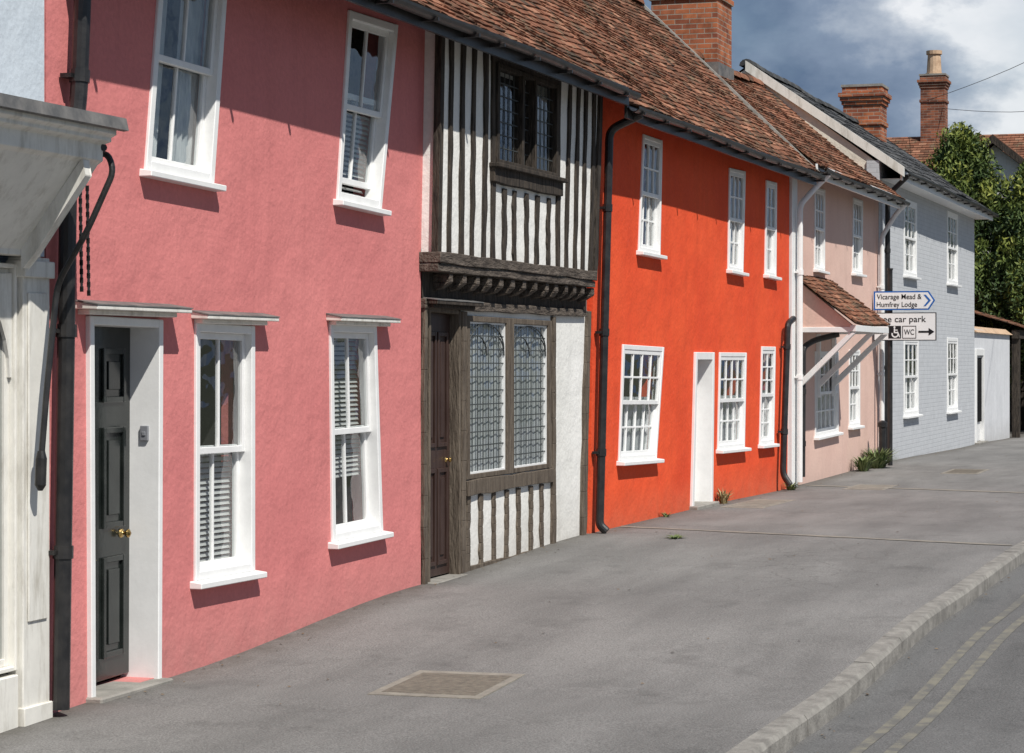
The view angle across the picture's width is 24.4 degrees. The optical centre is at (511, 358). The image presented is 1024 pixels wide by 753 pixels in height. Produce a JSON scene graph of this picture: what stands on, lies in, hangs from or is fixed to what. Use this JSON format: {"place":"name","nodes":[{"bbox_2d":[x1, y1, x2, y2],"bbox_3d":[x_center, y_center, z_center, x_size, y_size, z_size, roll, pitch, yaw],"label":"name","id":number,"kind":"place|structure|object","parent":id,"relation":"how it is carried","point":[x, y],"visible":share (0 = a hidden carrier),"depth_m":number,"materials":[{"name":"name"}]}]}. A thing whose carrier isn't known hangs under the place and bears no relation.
{"place":"outdoors","nodes":[
{"label":"outdoors","id":0,"kind":"place"},
{"bbox_2d":[0,430,1023,752],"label":"pavement","id":1,"kind":"structure","parent":0,"point":[622,654],"depth_m":15.50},
{"bbox_2d":[367,670,524,698],"bbox_3d":[-0.373,1.920,13.854,0.670,0.041,0.950,0,0,16],"label":"manhole cover","id":2,"kind":"object","parent":1,"relation":"on","point":[450,684],"visible":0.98,"depth_m":13.81,"materials":[{"name":"metal"}]},
{"bbox_2d":[665,534,682,538],"bbox_3d":[1.510,1.661,21.941,0.328,0.040,0.270,0,0,-38],"label":"weed","id":3,"kind":"object","parent":1,"relation":"on","point":[676,536],"visible":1,"depth_m":21.97,"materials":[{"name":"green plant"}]},
{"bbox_2d":[716,489,733,503],"bbox_3d":[2.440,1.593,27.365,0.279,0.200,0.356,0,0,18],"label":"weed","id":4,"kind":"object","parent":1,"relation":"on","point":[723,498],"visible":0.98,"depth_m":27.34,"materials":[{"name":"yellow plant"}]},
{"bbox_2d":[720,499,794,507],"bbox_3d":[2.862,1.691,27.401,0.500,0.041,1.800,0,0,18],"label":"manhole cover","id":5,"kind":"object","parent":1,"relation":"on","point":[759,503],"visible":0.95,"depth_m":27.23,"materials":[{"name":"metal"}]},
{"bbox_2d":[784,482,799,489],"bbox_3d":[3.650,1.670,30.844,0.337,0.117,0.364,0,0,18],"label":"weed","id":6,"kind":"object","parent":1,"relation":"on","point":[791,487],"visible":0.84,"depth_m":30.78,"materials":[{"name":"green plant"}]},
{"bbox_2d":[619,526,1007,544],"bbox_3d":[2.764,1.666,22.268,4.176,0.002,0.156,0,0,35],"label":"pavement joint","id":7,"kind":"object","parent":1,"relation":"on","point":[818,535],"visible":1,"depth_m":22.22,"materials":[{"name":"concrete"}]},
{"bbox_2d":[852,455,879,471],"bbox_3d":[5.327,1.591,35.755,0.603,0.250,0.723,0,0,18],"label":"shrub","id":8,"kind":"object","parent":1,"relation":"on","point":[863,464],"visible":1,"depth_m":35.63,"materials":[{"name":"green plant"}]},
{"bbox_2d":[844,484,897,489],"bbox_3d":[4.783,1.725,31.504,0.550,0.031,1.200,0,0,18],"label":"manhole cover","id":9,"kind":"object","parent":1,"relation":"on","point":[868,487],"visible":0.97,"depth_m":31.33,"materials":[{"name":"metal"}]},
{"bbox_2d":[860,447,899,468],"bbox_3d":[5.657,1.542,36.662,0.898,0.340,1.052,0,0,18],"label":"shrub","id":10,"kind":"object","parent":1,"relation":"on","point":[882,461],"visible":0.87,"depth_m":36.52,"materials":[{"name":"green plant"}]},
{"bbox_2d":[878,420,886,466],"bbox_3d":[5.803,1.361,37.014,0.146,0.780,0.150,0,0,18],"label":"bollard","id":11,"kind":"object","parent":1,"relation":"on","point":[882,425],"visible":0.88,"depth_m":36.97,"materials":[{"name":"black metal"}]},
{"bbox_2d":[874,268,936,465],"bbox_3d":[6.231,0.160,37.430,0.990,3.180,0.130,0,0,18],"label":"signpost","id":12,"kind":"object","parent":1,"relation":"on","point":[916,326],"visible":0.96,"depth_m":37.40,"materials":[{"name":"white metal"}]},
{"bbox_2d":[809,485,1023,492],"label":"pavement joint","id":13,"kind":"object","parent":1,"relation":"on","point":[928,489],"visible":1,"depth_m":30.91,"materials":[{"name":"concrete"}]},
{"bbox_2d":[940,469,989,473],"bbox_3d":[6.823,1.710,35.568,0.550,0.034,1.400,0,0,18],"label":"manhole cover","id":14,"kind":"object","parent":1,"relation":"on","point":[965,471],"visible":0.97,"depth_m":35.45,"materials":[{"name":"metal"}]},
{"bbox_2d":[974,161,1023,361],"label":"yew tree","id":15,"kind":"object","parent":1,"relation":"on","point":[1010,295],"visible":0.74,"depth_m":58.76,"materials":[{"name":"green plant"}]},
{"bbox_2d":[974,310,1023,437],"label":"carport","id":16,"kind":"object","parent":1,"relation":"on","point":[1016,412],"visible":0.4,"depth_m":55.68,"materials":[{"name":"wood"}]},
{"bbox_2d":[644,0,1023,137],"label":"sky","id":17,"kind":"structure","parent":0,"point":[819,46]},
{"bbox_2d":[786,563,1023,752],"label":"road","id":18,"kind":"structure","parent":0,"point":[982,711],"depth_m":13.94,"materials":[{"name":"grey asphalt"}]},
{"bbox_2d":[849,594,1023,752],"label":"road marking","id":19,"kind":"object","parent":18,"relation":"on","point":[920,695],"visible":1,"depth_m":14.39,"materials":[{"name":"yellow paint"}]},
{"bbox_2d":[884,615,1023,752],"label":"road marking","id":20,"kind":"object","parent":18,"relation":"on","point":[942,703],"visible":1,"depth_m":14.10,"materials":[{"name":"yellow paint"}]},
{"bbox_2d":[927,63,1022,100],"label":"overhead wire","id":21,"kind":"object","parent":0,"point":[976,82],"visible":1,"depth_m":64.07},
{"bbox_2d":[981,134,1023,252],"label":"house","id":22,"kind":"structure","parent":0,"point":[1009,159],"depth_m":63.03,"materials":[{"name":"white paint"}]},
{"bbox_3d":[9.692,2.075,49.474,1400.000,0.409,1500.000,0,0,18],"label":"ground","id":23,"kind":"structure","parent":0,"visible":0},
{"bbox_2d":[0,0,128,732],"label":"shop","id":24,"kind":"structure","parent":23,"relation":"on","point":[52,155],"depth_m":12.48,"materials":[{"name":"paint"}]},
{"bbox_2d":[0,263,16,673],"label":"window","id":25,"kind":"structure","parent":24,"relation":"in","point":[8,271],"depth_m":12.47,"materials":[{"name":"paint"}]},
{"bbox_2d":[41,0,495,712],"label":"cottage","id":26,"kind":"structure","parent":23,"relation":"on","point":[235,426],"depth_m":15.20,"materials":[{"name":"pink paint"}]},
{"bbox_2d":[86,316,172,702],"bbox_3d":[-2.304,0.945,13.681,0.325,2.370,0.900,0,0,18],"label":"door","id":27,"kind":"structure","parent":26,"relation":"in","point":[124,356],"depth_m":13.97,"materials":[{"name":"black paint"}]},
{"bbox_2d":[139,0,226,191],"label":"window","id":28,"kind":"structure","parent":26,"relation":"in","point":[176,68],"depth_m":14.74,"materials":[{"name":"white paint"}]},
{"bbox_2d":[190,323,266,589],"bbox_3d":[-2.242,0.603,15.078,1.050,1.646,0.971,0,0,18],"label":"window","id":29,"kind":"structure","parent":26,"relation":"in","point":[212,569],"depth_m":15.28,"materials":[{"name":"white paint"}]},
{"bbox_2d":[328,324,393,548],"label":"window","id":30,"kind":"structure","parent":26,"relation":"in","point":[346,532],"depth_m":17.33,"materials":[{"name":"white paint"}]},
{"bbox_2d":[333,10,397,215],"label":"window","id":31,"kind":"structure","parent":26,"relation":"in","point":[359,25],"depth_m":17.47,"materials":[{"name":"white paint"}]},
{"bbox_2d":[419,0,640,584],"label":"timber framed house","id":32,"kind":"structure","parent":23,"relation":"on","point":[511,174],"depth_m":20.07,"materials":[{"name":"white paint"}]},
{"bbox_2d":[427,308,466,583],"bbox_3d":[-0.564,0.785,18.729,0.215,2.370,0.770,0,0,18],"label":"door","id":33,"kind":"structure","parent":32,"relation":"in","point":[444,325],"depth_m":18.91,"materials":[{"name":"brown paint"}]},
{"bbox_2d":[466,315,551,479],"bbox_3d":[-0.035,0.320,20.335,0.072,1.340,2.280,0,0,18],"label":"window","id":34,"kind":"structure","parent":32,"relation":"in","point":[509,371],"depth_m":20.24,"materials":[{"name":"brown wood"}]},
{"bbox_2d":[489,62,567,195],"bbox_3d":[-0.220,-1.947,20.449,0.890,1.006,1.940,0,0,18],"label":"window","id":35,"kind":"structure","parent":32,"relation":"in","point":[515,166],"depth_m":20.50,"materials":[{"name":"brown glass"}]},
{"bbox_2d":[537,0,825,533],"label":"cottage","id":36,"kind":"structure","parent":23,"relation":"on","point":[702,162],"depth_m":26.25,"materials":[{"name":"red paint"}]},
{"bbox_2d":[616,344,664,465],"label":"window","id":37,"kind":"structure","parent":36,"relation":"in","point":[634,408],"depth_m":24.50,"materials":[{"name":"white paint"}]},
{"bbox_2d":[636,134,666,259],"bbox_3d":[1.414,-1.677,24.574,0.180,1.266,0.998,0,0,18],"label":"window","id":38,"kind":"structure","parent":36,"relation":"in","point":[654,150],"depth_m":24.79,"materials":[{"name":"white paint"}]},
{"bbox_2d":[689,352,718,509],"bbox_3d":[2.076,0.900,26.736,0.330,1.940,1.079,0,0,18],"label":"door","id":39,"kind":"structure","parent":36,"relation":"in","point":[702,445],"depth_m":27.11,"materials":[{"name":"white paint"}]},
{"bbox_2d":[716,352,751,453],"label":"window","id":40,"kind":"structure","parent":36,"relation":"in","point":[727,442],"depth_m":28.40,"materials":[{"name":"white paint"}]},
{"bbox_2d":[726,168,748,276],"bbox_3d":[2.670,-1.637,28.344,0.180,1.287,0.970,0,0,18],"label":"window","id":41,"kind":"structure","parent":36,"relation":"in","point":[736,202],"depth_m":28.53,"materials":[{"name":"white paint"}]},
{"bbox_2d":[758,346,779,447],"bbox_3d":[3.229,0.493,29.980,0.155,1.286,0.995,0,0,18],"label":"window","id":42,"kind":"structure","parent":36,"relation":"in","point":[768,354],"depth_m":30.14,"materials":[{"name":"white paint"}]},
{"bbox_2d":[763,180,781,280],"bbox_3d":[3.292,-1.637,30.171,0.155,1.266,0.777,0,0,18],"label":"window","id":43,"kind":"structure","parent":36,"relation":"in","point":[770,249],"depth_m":30.33,"materials":[{"name":"white paint"}]},
{"bbox_2d":[649,0,909,486],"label":"cottage","id":44,"kind":"structure","parent":23,"relation":"on","point":[836,366],"depth_m":34.50,"materials":[{"name":"pink paint"}]},
{"bbox_2d":[813,188,829,274],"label":"window","id":45,"kind":"structure","parent":44,"relation":"in","point":[819,196],"depth_m":33.51,"materials":[{"name":"white paint"}]},
{"bbox_2d":[814,351,843,439],"bbox_3d":[4.517,0.523,33.938,0.155,1.246,1.850,0,0,18],"label":"window","id":46,"kind":"structure","parent":44,"relation":"in","point":[826,407],"depth_m":34.06,"materials":[{"name":"white paint"}]},
{"bbox_2d":[848,350,864,429],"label":"window","id":47,"kind":"structure","parent":44,"relation":"in","point":[854,376],"depth_m":36.17,"materials":[{"name":"white paint"}]},
{"bbox_2d":[851,197,866,277],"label":"window","id":48,"kind":"structure","parent":44,"relation":"in","point":[857,204],"depth_m":36.40,"materials":[{"name":"white paint"}]},
{"bbox_2d":[739,59,998,459],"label":"house","id":49,"kind":"structure","parent":23,"relation":"on","point":[929,242],"depth_m":43.40,"materials":[{"name":"grey paint"}]},
{"bbox_2d":[903,198,921,279],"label":"window","id":50,"kind":"structure","parent":49,"relation":"in","point":[910,212],"depth_m":41.39,"materials":[{"name":"white paint"}]},
{"bbox_2d":[903,341,922,418],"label":"window","id":51,"kind":"structure","parent":49,"relation":"in","point":[911,348],"depth_m":41.48,"materials":[{"name":"white paint"}]},
{"bbox_2d":[947,210,961,287],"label":"window","id":52,"kind":"structure","parent":49,"relation":"in","point":[952,218],"depth_m":46.39,"materials":[{"name":"white paint"}]},
{"bbox_2d":[947,338,961,413],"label":"window","id":53,"kind":"structure","parent":49,"relation":"in","point":[952,343],"depth_m":46.41,"materials":[{"name":"white paint"}]},
{"bbox_2d":[726,541,1023,752],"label":"kerb","id":54,"kind":"structure","parent":23,"relation":"on","point":[831,699],"depth_m":14.52,"materials":[{"name":"stone"}]},
{"bbox_2d":[887,50,1023,169],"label":"house","id":55,"kind":"structure","parent":23,"relation":"on","point":[934,81],"depth_m":69.30,"materials":[{"name":"red brick"}]},
{"bbox_2d":[942,108,1023,111],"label":"overhead wire","id":56,"kind":"object","parent":55,"relation":"attached to","point":[980,111],"visible":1,"depth_m":67.75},
{"bbox_2d":[921,121,1023,397],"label":"yew tree","id":57,"kind":"object","parent":23,"relation":"on","point":[959,159],"visible":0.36,"depth_m":59.73,"materials":[{"name":"green plant"}]},
{"bbox_2d":[974,326,1011,443],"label":"outbuilding","id":58,"kind":"structure","parent":23,"relation":"on","point":[991,384],"depth_m":52.29,"materials":[{"name":"paint"}]}
]}

